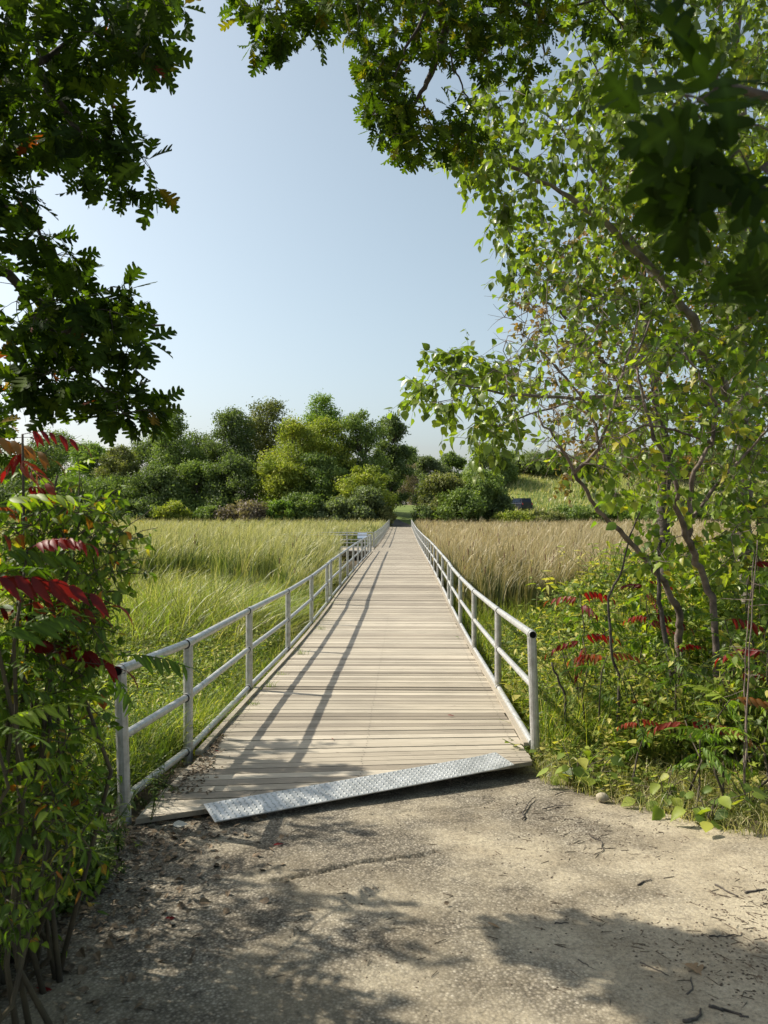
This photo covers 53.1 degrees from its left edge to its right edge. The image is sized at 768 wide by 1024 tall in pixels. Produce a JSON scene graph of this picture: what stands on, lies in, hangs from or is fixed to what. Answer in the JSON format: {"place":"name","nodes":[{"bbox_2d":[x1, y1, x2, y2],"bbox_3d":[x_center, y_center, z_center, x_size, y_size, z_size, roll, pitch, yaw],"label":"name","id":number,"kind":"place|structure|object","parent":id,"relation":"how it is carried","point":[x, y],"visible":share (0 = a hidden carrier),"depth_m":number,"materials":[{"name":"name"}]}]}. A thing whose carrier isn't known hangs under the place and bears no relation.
{"place":"outdoors","nodes":[
{"label":"outdoors","id":0,"kind":"place"},
{"bbox_2d":[0,764,767,1023],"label":"path","id":1,"kind":"structure","parent":0,"point":[319,851],"depth_m":3.47,"materials":[{"name":"beige sand"}]},
{"bbox_2d":[0,701,86,1017],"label":"sumac","id":2,"kind":"object","parent":1,"relation":"on","point":[29,715],"visible":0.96,"depth_m":2.39,"materials":[{"name":"green plant"}]},
{"bbox_2d":[0,431,90,972],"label":"sumac","id":3,"kind":"object","parent":1,"relation":"on","point":[49,488],"visible":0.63,"depth_m":2.82,"materials":[{"name":"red plant"}]},
{"bbox_2d":[0,493,97,1023],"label":"sumac","id":4,"kind":"object","parent":1,"relation":"on","point":[20,556],"visible":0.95,"depth_m":2.53,"materials":[{"name":"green plant"}]},
{"bbox_2d":[0,455,104,962],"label":"sumac","id":5,"kind":"object","parent":1,"relation":"on","point":[36,510],"visible":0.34,"depth_m":2.91,"materials":[{"name":"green plant"}]},
{"bbox_2d":[0,538,112,1023],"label":"sumac","id":6,"kind":"object","parent":1,"relation":"on","point":[40,609],"visible":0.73,"depth_m":2.59,"materials":[{"name":"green plant"}]},
{"bbox_2d":[0,575,138,1022],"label":"sumac","id":7,"kind":"object","parent":1,"relation":"on","point":[61,591],"visible":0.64,"depth_m":2.46,"materials":[{"name":"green plant"}]},
{"bbox_2d":[0,733,448,1022],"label":"leaf litter","id":8,"kind":"object","parent":1,"relation":"on","point":[108,943],"visible":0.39,"depth_m":3.72,"materials":[{"name":"brown plant"}]},
{"bbox_2d":[0,790,767,1022],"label":"litter","id":9,"kind":"object","parent":1,"relation":"on","point":[702,934],"visible":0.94,"depth_m":3.48,"materials":[{"name":"brown plant"}]},
{"bbox_2d":[0,0,767,503],"label":"sky","id":10,"kind":"structure","parent":0,"point":[293,264],"materials":[{"name":"blue"}]},
{"bbox_2d":[28,471,767,524],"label":"lawn","id":11,"kind":"structure","parent":0,"point":[402,512],"depth_m":117.83,"materials":[{"name":"green plant"}]},
{"bbox_2d":[0,475,41,521],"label":"tree","id":12,"kind":"object","parent":11,"relation":"on","point":[4,496],"visible":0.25,"depth_m":106.24,"materials":[{"name":"green plant"}]},
{"bbox_2d":[15,427,82,480],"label":"tree","id":13,"kind":"object","parent":11,"relation":"on","point":[61,456],"visible":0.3,"depth_m":129.90,"materials":[{"name":"green plant"}]},
{"bbox_2d":[26,472,96,516],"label":"tree","id":14,"kind":"object","parent":11,"relation":"on","point":[61,479],"visible":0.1,"depth_m":108.07,"materials":[{"name":"green plant"}]},
{"bbox_2d":[64,435,108,483],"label":"tree","id":15,"kind":"object","parent":11,"relation":"on","point":[96,451],"visible":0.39,"depth_m":124.28,"materials":[{"name":"green plant"}]},
{"bbox_2d":[89,444,141,491],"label":"tree","id":16,"kind":"object","parent":11,"relation":"on","point":[119,457],"visible":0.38,"depth_m":111.08,"materials":[{"name":"green plant"}]},
{"bbox_2d":[109,434,175,481],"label":"tree","id":17,"kind":"object","parent":11,"relation":"on","point":[141,448],"visible":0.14,"depth_m":123.53,"materials":[{"name":"green plant"}]},
{"bbox_2d":[118,461,201,506],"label":"tree","id":18,"kind":"object","parent":11,"relation":"on","point":[156,479],"visible":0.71,"depth_m":104.36,"materials":[{"name":"green plant"}]},
{"bbox_2d":[144,412,213,498],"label":"tree","id":19,"kind":"object","parent":11,"relation":"on","point":[173,451],"visible":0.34,"depth_m":112.06,"materials":[{"name":"green plant"}]},
{"bbox_2d":[160,457,231,519],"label":"tree","id":20,"kind":"object","parent":11,"relation":"on","point":[191,471],"visible":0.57,"depth_m":105.57,"materials":[{"name":"green plant"}]},
{"bbox_2d":[177,428,226,480],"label":"tree","id":21,"kind":"object","parent":11,"relation":"on","point":[196,439],"visible":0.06,"depth_m":118.88,"materials":[{"name":"green plant"}]},
{"bbox_2d":[194,404,261,496],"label":"tree","id":22,"kind":"object","parent":11,"relation":"on","point":[235,436],"visible":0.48,"depth_m":114.83,"materials":[{"name":"green plant"}]},
{"bbox_2d":[196,449,265,519],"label":"tree","id":23,"kind":"object","parent":11,"relation":"on","point":[235,470],"visible":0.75,"depth_m":104.18,"materials":[{"name":"green plant"}]},
{"bbox_2d":[250,453,309,514],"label":"tree","id":24,"kind":"object","parent":11,"relation":"on","point":[282,471],"visible":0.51,"depth_m":101.60,"materials":[{"name":"green plant"}]},
{"bbox_2d":[282,490,327,521],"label":"shrub","id":25,"kind":"object","parent":11,"relation":"on","point":[306,504],"visible":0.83,"depth_m":97.30,"materials":[{"name":"green plant"}]},
{"bbox_2d":[292,449,348,501],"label":"tree","id":26,"kind":"object","parent":11,"relation":"on","point":[317,469],"visible":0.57,"depth_m":102.80,"materials":[{"name":"green plant"}]},
{"bbox_2d":[294,414,363,494],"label":"tree","id":27,"kind":"object","parent":11,"relation":"on","point":[326,427],"visible":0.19,"depth_m":110.70,"materials":[{"name":"green plant"}]},
{"bbox_2d":[329,408,393,489],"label":"tree","id":28,"kind":"object","parent":11,"relation":"on","point":[363,436],"visible":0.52,"depth_m":112.54,"materials":[{"name":"green plant"}]},
{"bbox_2d":[410,454,451,509],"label":"tree","id":29,"kind":"object","parent":11,"relation":"on","point":[427,465],"visible":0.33,"depth_m":123.38,"materials":[{"name":"green plant"}]},
{"bbox_2d":[439,450,466,482],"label":"tree","id":30,"kind":"object","parent":11,"relation":"on","point":[451,458],"visible":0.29,"depth_m":127.10,"materials":[{"name":"green plant"}]},
{"bbox_2d":[460,468,509,521],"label":"tree","id":31,"kind":"object","parent":11,"relation":"on","point":[491,487],"visible":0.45,"depth_m":99.03,"materials":[{"name":"green plant"}]},
{"bbox_2d":[459,440,523,488],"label":"tree","id":32,"kind":"object","parent":11,"relation":"on","point":[508,473],"visible":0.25,"depth_m":121.11,"materials":[{"name":"green plant"}]},
{"bbox_2d":[484,494,516,522],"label":"shrub","id":33,"kind":"object","parent":11,"relation":"on","point":[506,502],"visible":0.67,"depth_m":98.25,"materials":[{"name":"green plant"}]},
{"bbox_2d":[524,454,597,475],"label":"tree","id":34,"kind":"object","parent":11,"relation":"on","point":[544,468],"visible":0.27,"depth_m":125.14,"materials":[{"name":"green plant"}]},
{"bbox_2d":[547,502,608,522],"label":"shrub","id":35,"kind":"object","parent":11,"relation":"on","point":[576,512],"visible":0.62,"depth_m":98.20,"materials":[{"name":"green plant"}]},
{"bbox_2d":[30,484,767,879],"bbox_3d":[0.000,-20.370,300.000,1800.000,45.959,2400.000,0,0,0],"label":"ground","id":36,"kind":"structure","parent":0,"point":[180,764],"depth_m":5.24,"materials":[{"name":"soil"}]},
{"bbox_2d":[0,450,56,486],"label":"tree","id":37,"kind":"object","parent":36,"relation":"on","point":[8,476],"visible":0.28,"depth_m":126.10,"materials":[{"name":"green plant"}]},
{"bbox_2d":[0,438,65,543],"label":"sumac","id":38,"kind":"object","parent":36,"relation":"on","point":[7,446],"visible":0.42,"depth_m":2.92,"materials":[{"name":"red plant"}]},
{"bbox_2d":[0,748,111,984],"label":"leafy shrub","id":39,"kind":"object","parent":36,"relation":"on","point":[27,868],"visible":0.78,"depth_m":2.51,"materials":[{"name":"green plant"}]},
{"bbox_2d":[0,596,126,961],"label":"leafy shrub","id":40,"kind":"object","parent":36,"relation":"on","point":[59,730],"visible":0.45,"depth_m":2.82,"materials":[{"name":"green plant"}]},
{"bbox_2d":[1,514,131,994],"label":"sumac","id":41,"kind":"object","parent":36,"relation":"on","point":[38,974],"visible":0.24,"depth_m":2.80,"materials":[{"name":"green plant"}]},
{"bbox_2d":[0,456,158,982],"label":"leafy shrub","id":42,"kind":"object","parent":36,"relation":"on","point":[63,523],"visible":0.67,"depth_m":2.77,"materials":[{"name":"green plant"}]},
{"bbox_2d":[80,473,145,520],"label":"tree","id":43,"kind":"object","parent":36,"relation":"on","point":[108,484],"visible":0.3,"depth_m":105.29,"materials":[{"name":"green plant"}]},
{"bbox_2d":[111,498,156,522],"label":"shrub","id":44,"kind":"object","parent":36,"relation":"on","point":[135,508],"visible":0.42,"depth_m":98.38,"materials":[{"name":"green plant"}]},
{"bbox_2d":[0,613,308,809],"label":"weeds","id":45,"kind":"object","parent":36,"relation":"on","point":[164,734],"visible":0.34,"depth_m":7.97,"materials":[{"name":"green plant"}]},
{"bbox_2d":[148,499,193,522],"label":"shrub","id":46,"kind":"object","parent":36,"relation":"on","point":[171,511],"visible":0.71,"depth_m":96.76,"materials":[{"name":"green plant"}]},
{"bbox_2d":[4,568,357,670],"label":"reed grass","id":47,"kind":"structure","parent":36,"relation":"on","point":[217,588],"depth_m":15.03,"materials":[{"name":"green plant"}]},
{"bbox_2d":[0,545,373,697],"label":"tall grass","id":48,"kind":"structure","parent":36,"relation":"on","point":[164,580],"depth_m":14.58,"materials":[{"name":"green plant"}]},
{"bbox_2d":[0,515,385,616],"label":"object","id":49,"kind":"object","parent":36,"relation":"on","point":[185,541],"visible":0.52,"depth_m":27.19,"materials":[{"name":"green"}]},
{"bbox_2d":[190,504,217,520],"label":"shrub","id":50,"kind":"object","parent":36,"relation":"on","point":[204,512],"visible":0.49,"depth_m":97.04,"materials":[{"name":"green plant"}]},
{"bbox_2d":[212,498,269,522],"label":"shrub","id":51,"kind":"object","parent":36,"relation":"on","point":[254,510],"visible":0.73,"depth_m":96.36,"materials":[{"name":"grey plant"}]},
{"bbox_2d":[243,396,295,499],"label":"tree","id":52,"kind":"object","parent":36,"relation":"on","point":[262,422],"visible":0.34,"depth_m":118.59,"materials":[{"name":"green plant"}]},
{"bbox_2d":[264,498,297,522],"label":"shrub","id":53,"kind":"object","parent":36,"relation":"on","point":[283,506],"visible":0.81,"depth_m":96.85,"materials":[{"name":"green plant"}]},
{"bbox_2d":[252,411,327,496],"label":"tree","id":54,"kind":"object","parent":36,"relation":"on","point":[299,433],"visible":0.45,"depth_m":106.20,"materials":[{"name":"green plant"}]},
{"bbox_2d":[296,389,347,476],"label":"tree","id":55,"kind":"object","parent":36,"relation":"on","point":[321,411],"visible":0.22,"depth_m":127.22,"materials":[{"name":"green plant"}]},
{"bbox_2d":[114,519,539,825],"bbox_3d":[-1.474,1.634,50.327,7.628,1.451,91.552,0,0,1],"label":"footbridge","id":56,"kind":"object","parent":36,"relation":"on","point":[393,681],"visible":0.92,"depth_m":7.73,"materials":[{"name":"brown wood"}]},
{"bbox_2d":[203,752,513,822],"bbox_3d":[-0.071,1.832,5.202,2.283,0.098,0.217,0,0,-31],"label":"tread plate","id":57,"kind":"object","parent":56,"relation":"on","point":[235,808],"visible":1,"depth_m":5.10,"materials":[{"name":"metal"}]},
{"bbox_2d":[309,495,355,522],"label":"shrub","id":58,"kind":"object","parent":36,"relation":"on","point":[335,508],"visible":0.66,"depth_m":96.64,"materials":[{"name":"green plant"}]},
{"bbox_2d":[342,484,387,522],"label":"shrub","id":59,"kind":"object","parent":36,"relation":"on","point":[363,496],"visible":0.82,"depth_m":96.17,"materials":[{"name":"green plant"}]},
{"bbox_2d":[330,463,401,518],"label":"shrub","id":60,"kind":"object","parent":36,"relation":"on","point":[368,477],"visible":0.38,"depth_m":99.42,"materials":[{"name":"green plant"}]},
{"bbox_2d":[0,0,767,471],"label":"oak tree","id":61,"kind":"object","parent":36,"relation":"on","point":[70,140],"visible":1,"depth_m":3.96,"materials":[{"name":"green plant"}]},
{"bbox_2d":[1,732,767,969],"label":"ground cover","id":62,"kind":"object","parent":36,"relation":"on","point":[69,901],"visible":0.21,"depth_m":4.82,"materials":[{"name":"green plant"}]},
{"bbox_2d":[27,635,201,747],"bbox_3d":[-1.380,0.955,3.802,0.287,0.909,1.065,0,0,34],"label":"sumac","id":63,"kind":"object","parent":62,"relation":"on","point":[145,661],"visible":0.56,"depth_m":3.97,"materials":[{"name":"green plant"}]},
{"bbox_2d":[368,410,416,509],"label":"tree","id":64,"kind":"object","parent":36,"relation":"on","point":[395,427],"visible":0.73,"depth_m":118.83,"materials":[{"name":"green plant"}]},
{"bbox_2d":[397,460,420,504],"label":"shrub","id":65,"kind":"object","parent":36,"relation":"on","point":[411,480],"visible":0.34,"depth_m":151.03,"materials":[{"name":"green plant"}]},
{"bbox_2d":[410,504,436,522],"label":"shrub","id":66,"kind":"object","parent":36,"relation":"on","point":[423,512],"visible":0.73,"depth_m":96.90,"materials":[{"name":"green plant"}]},
{"bbox_2d":[412,470,466,522],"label":"shrub","id":67,"kind":"object","parent":36,"relation":"on","point":[437,483],"visible":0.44,"depth_m":99.26,"materials":[{"name":"green plant"}]},
{"bbox_2d":[430,484,490,523],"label":"shrub","id":68,"kind":"object","parent":36,"relation":"on","point":[473,506],"visible":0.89,"depth_m":96.27,"materials":[{"name":"green plant"}]},
{"bbox_2d":[486,508,540,524],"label":"shrub","id":69,"kind":"object","parent":36,"relation":"on","point":[513,516],"visible":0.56,"depth_m":95.56,"materials":[{"name":"green plant"}]},
{"bbox_2d":[509,446,560,474],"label":"tree","id":70,"kind":"object","parent":36,"relation":"on","point":[521,464],"visible":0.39,"depth_m":126.69,"materials":[{"name":"green plant"}]},
{"bbox_2d":[529,508,567,521],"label":"shrub","id":71,"kind":"object","parent":36,"relation":"on","point":[552,516],"visible":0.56,"depth_m":96.89,"materials":[{"name":"green plant"}]},
{"bbox_2d":[385,0,767,631],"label":"broadleaf tree","id":72,"kind":"object","parent":36,"relation":"on","point":[749,63],"visible":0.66,"depth_m":7.15,"materials":[{"name":"green plant"}]},
{"bbox_2d":[522,633,635,743],"bbox_3d":[1.755,1.649,6.909,0.942,1.213,1.405,0,0,16],"label":"leafy shrub","id":73,"kind":"object","parent":36,"relation":"on","point":[567,659],"visible":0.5,"depth_m":6.82,"materials":[{"name":"green plant"}]},
{"bbox_2d":[536,739,624,787],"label":"broadleaf plant","id":74,"kind":"object","parent":36,"relation":"on","point":[577,770],"visible":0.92,"depth_m":5.50,"materials":[{"name":"green plant"}]},
{"bbox_2d":[545,634,620,722],"bbox_3d":[1.741,1.571,6.496,0.660,1.047,0.603,0,0,0],"label":"sumac","id":75,"kind":"object","parent":36,"relation":"on","point":[596,637],"visible":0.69,"depth_m":6.62,"materials":[{"name":"green plant"}]},
{"bbox_2d":[472,254,701,694],"bbox_3d":[1.665,0.076,5.907,2.014,4.117,1.852,0,0,0],"label":"crooked shrub","id":76,"kind":"object","parent":36,"relation":"on","point":[606,456],"visible":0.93,"depth_m":5.75,"materials":[{"name":"green plant"}]},
{"bbox_2d":[544,592,634,734],"bbox_3d":[1.859,1.470,7.217,0.812,1.444,0.638,0,0,-31],"label":"sumac","id":77,"kind":"object","parent":36,"relation":"on","point":[594,595],"visible":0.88,"depth_m":7.18,"materials":[{"name":"green plant"}]},
{"bbox_2d":[414,517,767,620],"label":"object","id":78,"kind":"object","parent":36,"relation":"on","point":[493,558],"visible":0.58,"depth_m":23.71,"materials":[{"name":"plant"}]},
{"bbox_2d":[555,753,643,790],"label":"broadleaf plant","id":79,"kind":"object","parent":36,"relation":"on","point":[589,781],"visible":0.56,"depth_m":5.45,"materials":[{"name":"green plant"}]},
{"bbox_2d":[544,561,656,679],"bbox_3d":[2.390,1.410,8.383,1.286,1.875,1.919,0,0,11],"label":"leafy shrub","id":80,"kind":"object","parent":36,"relation":"on","point":[623,609],"visible":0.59,"depth_m":8.05,"materials":[{"name":"green plant"}]},
{"bbox_2d":[559,653,647,753],"bbox_3d":[1.775,1.599,6.200,0.666,0.934,0.517,0,0,22],"label":"sumac","id":81,"kind":"object","parent":36,"relation":"on","point":[592,657],"visible":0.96,"depth_m":6.19,"materials":[{"name":"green plant"}]},
{"bbox_2d":[446,534,767,774],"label":"undergrowth","id":82,"kind":"object","parent":36,"relation":"on","point":[515,686],"visible":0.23,"depth_m":7.88,"materials":[{"name":"green plant"}]},
{"bbox_2d":[598,505,643,734],"bbox_3d":[1.931,1.007,6.119,0.423,2.131,0.230,0,0,-11],"label":"dead stem","id":83,"kind":"object","parent":36,"relation":"on","point":[610,642],"visible":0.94,"depth_m":6.19,"materials":[{"name":"brown plant"}]},
{"bbox_2d":[598,502,670,521],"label":"shrub","id":84,"kind":"object","parent":36,"relation":"on","point":[624,514],"visible":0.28,"depth_m":99.48,"materials":[{"name":"green plant"}]},
{"bbox_2d":[503,153,767,598],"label":"yellowing tree","id":85,"kind":"object","parent":36,"relation":"on","point":[566,476],"visible":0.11,"depth_m":12.81,"materials":[{"name":"green plant"}]},
{"bbox_2d":[508,727,767,838],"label":"verge grass","id":86,"kind":"structure","parent":36,"relation":"on","point":[544,763],"depth_m":5.33,"materials":[{"name":"green plant"}]},
{"bbox_2d":[617,719,670,794],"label":"sumac","id":87,"kind":"object","parent":36,"relation":"on","point":[632,725],"visible":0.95,"depth_m":5.41,"materials":[{"name":"green plant"}]},
{"bbox_2d":[625,534,674,710],"bbox_3d":[2.300,1.138,6.440,0.339,1.916,0.569,0,0,-9],"label":"dead stem","id":88,"kind":"object","parent":36,"relation":"on","point":[662,622],"visible":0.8,"depth_m":6.39,"materials":[{"name":"brown plant"}]},
{"bbox_2d":[607,581,693,692],"bbox_3d":[2.458,1.418,7.240,0.752,1.514,0.988,0,0,0],"label":"sumac","id":89,"kind":"object","parent":36,"relation":"on","point":[640,617],"visible":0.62,"depth_m":7.26,"materials":[{"name":"red plant"}]},
{"bbox_2d":[589,640,721,748],"bbox_3d":[2.151,1.535,6.148,0.671,1.029,0.972,0,0,-27],"label":"sumac","id":90,"kind":"object","parent":36,"relation":"on","point":[678,664],"visible":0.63,"depth_m":5.99,"materials":[{"name":"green plant"}]},
{"bbox_2d":[619,764,695,820],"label":"broadleaf plant","id":91,"kind":"object","parent":36,"relation":"on","point":[657,811],"visible":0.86,"depth_m":5.07,"materials":[{"name":"green plant"}]},
{"bbox_2d":[598,635,725,769],"bbox_3d":[2.259,1.538,6.275,1.030,1.164,1.289,0,0,17],"label":"leafy shrub","id":92,"kind":"object","parent":36,"relation":"on","point":[656,696],"visible":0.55,"depth_m":5.96,"materials":[{"name":"green plant"}]},
{"bbox_2d":[560,303,767,702],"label":"twisted shrub","id":93,"kind":"object","parent":36,"relation":"on","point":[733,355],"visible":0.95,"depth_m":6.02,"materials":[{"name":"green plant"}]},
{"bbox_2d":[620,525,734,676],"bbox_3d":[2.938,1.169,7.701,1.038,2.071,1.880,0,0,27],"label":"leafy shrub","id":94,"kind":"object","parent":36,"relation":"on","point":[678,596],"visible":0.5,"depth_m":7.40,"materials":[{"name":"green plant"}]},
{"bbox_2d":[647,719,737,800],"bbox_3d":[2.061,1.686,5.175,0.471,0.587,0.464,0,0,0],"label":"sumac","id":95,"kind":"object","parent":36,"relation":"on","point":[666,725],"visible":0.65,"depth_m":5.15,"materials":[{"name":"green plant"}]},
{"bbox_2d":[666,735,742,816],"bbox_3d":[2.038,1.703,4.945,0.397,0.541,0.578,0,0,0],"label":"sumac","id":96,"kind":"object","parent":36,"relation":"on","point":[700,756],"visible":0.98,"depth_m":4.92,"materials":[{"name":"green plant"}]},
{"bbox_2d":[663,609,766,729],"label":"sumac","id":97,"kind":"object","parent":36,"relation":"on","point":[741,623],"visible":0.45,"depth_m":6.00,"materials":[{"name":"green plant"}]},
{"bbox_2d":[664,684,767,795],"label":"sumac","id":98,"kind":"object","parent":36,"relation":"on","point":[732,734],"visible":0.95,"depth_m":5.02,"materials":[{"name":"green plant"}]},
{"bbox_2d":[670,777,765,832],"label":"broadleaf plant","id":99,"kind":"object","parent":36,"relation":"on","point":[723,803],"visible":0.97,"depth_m":4.71,"materials":[{"name":"green plant"}]},
{"bbox_2d":[684,629,767,787],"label":"leafy shrub","id":100,"kind":"object","parent":36,"relation":"on","point":[735,686],"visible":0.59,"depth_m":5.46,"materials":[{"name":"green plant"}]},
{"bbox_2d":[692,561,767,698],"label":"sumac","id":101,"kind":"object","parent":36,"relation":"on","point":[721,571],"visible":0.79,"depth_m":6.32,"materials":[{"name":"red plant"}]},
{"bbox_2d":[696,763,767,812],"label":"broadleaf plant","id":102,"kind":"object","parent":36,"relation":"on","point":[747,788],"visible":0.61,"depth_m":4.96,"materials":[{"name":"green plant"}]},
{"bbox_2d":[699,499,767,682],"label":"leafy shrub","id":103,"kind":"object","parent":36,"relation":"on","point":[710,565],"visible":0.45,"depth_m":6.74,"materials":[{"name":"green plant"}]},
{"bbox_2d":[715,648,767,788],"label":"sumac","id":104,"kind":"object","parent":36,"relation":"on","point":[763,675],"visible":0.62,"depth_m":5.36,"materials":[{"name":"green plant"}]},
{"bbox_2d":[720,540,764,794],"bbox_3d":[2.249,0.971,4.789,0.216,1.592,0.555,0,0,16],"label":"dead stem","id":105,"kind":"object","parent":36,"relation":"on","point":[744,770],"visible":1,"depth_m":4.80,"materials":[{"name":"brown plant"}]},
{"bbox_2d":[726,550,766,787],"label":"dead stem","id":106,"kind":"object","parent":36,"relation":"on","point":[743,690],"visible":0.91,"depth_m":5.00,"materials":[{"name":"brown plant"}]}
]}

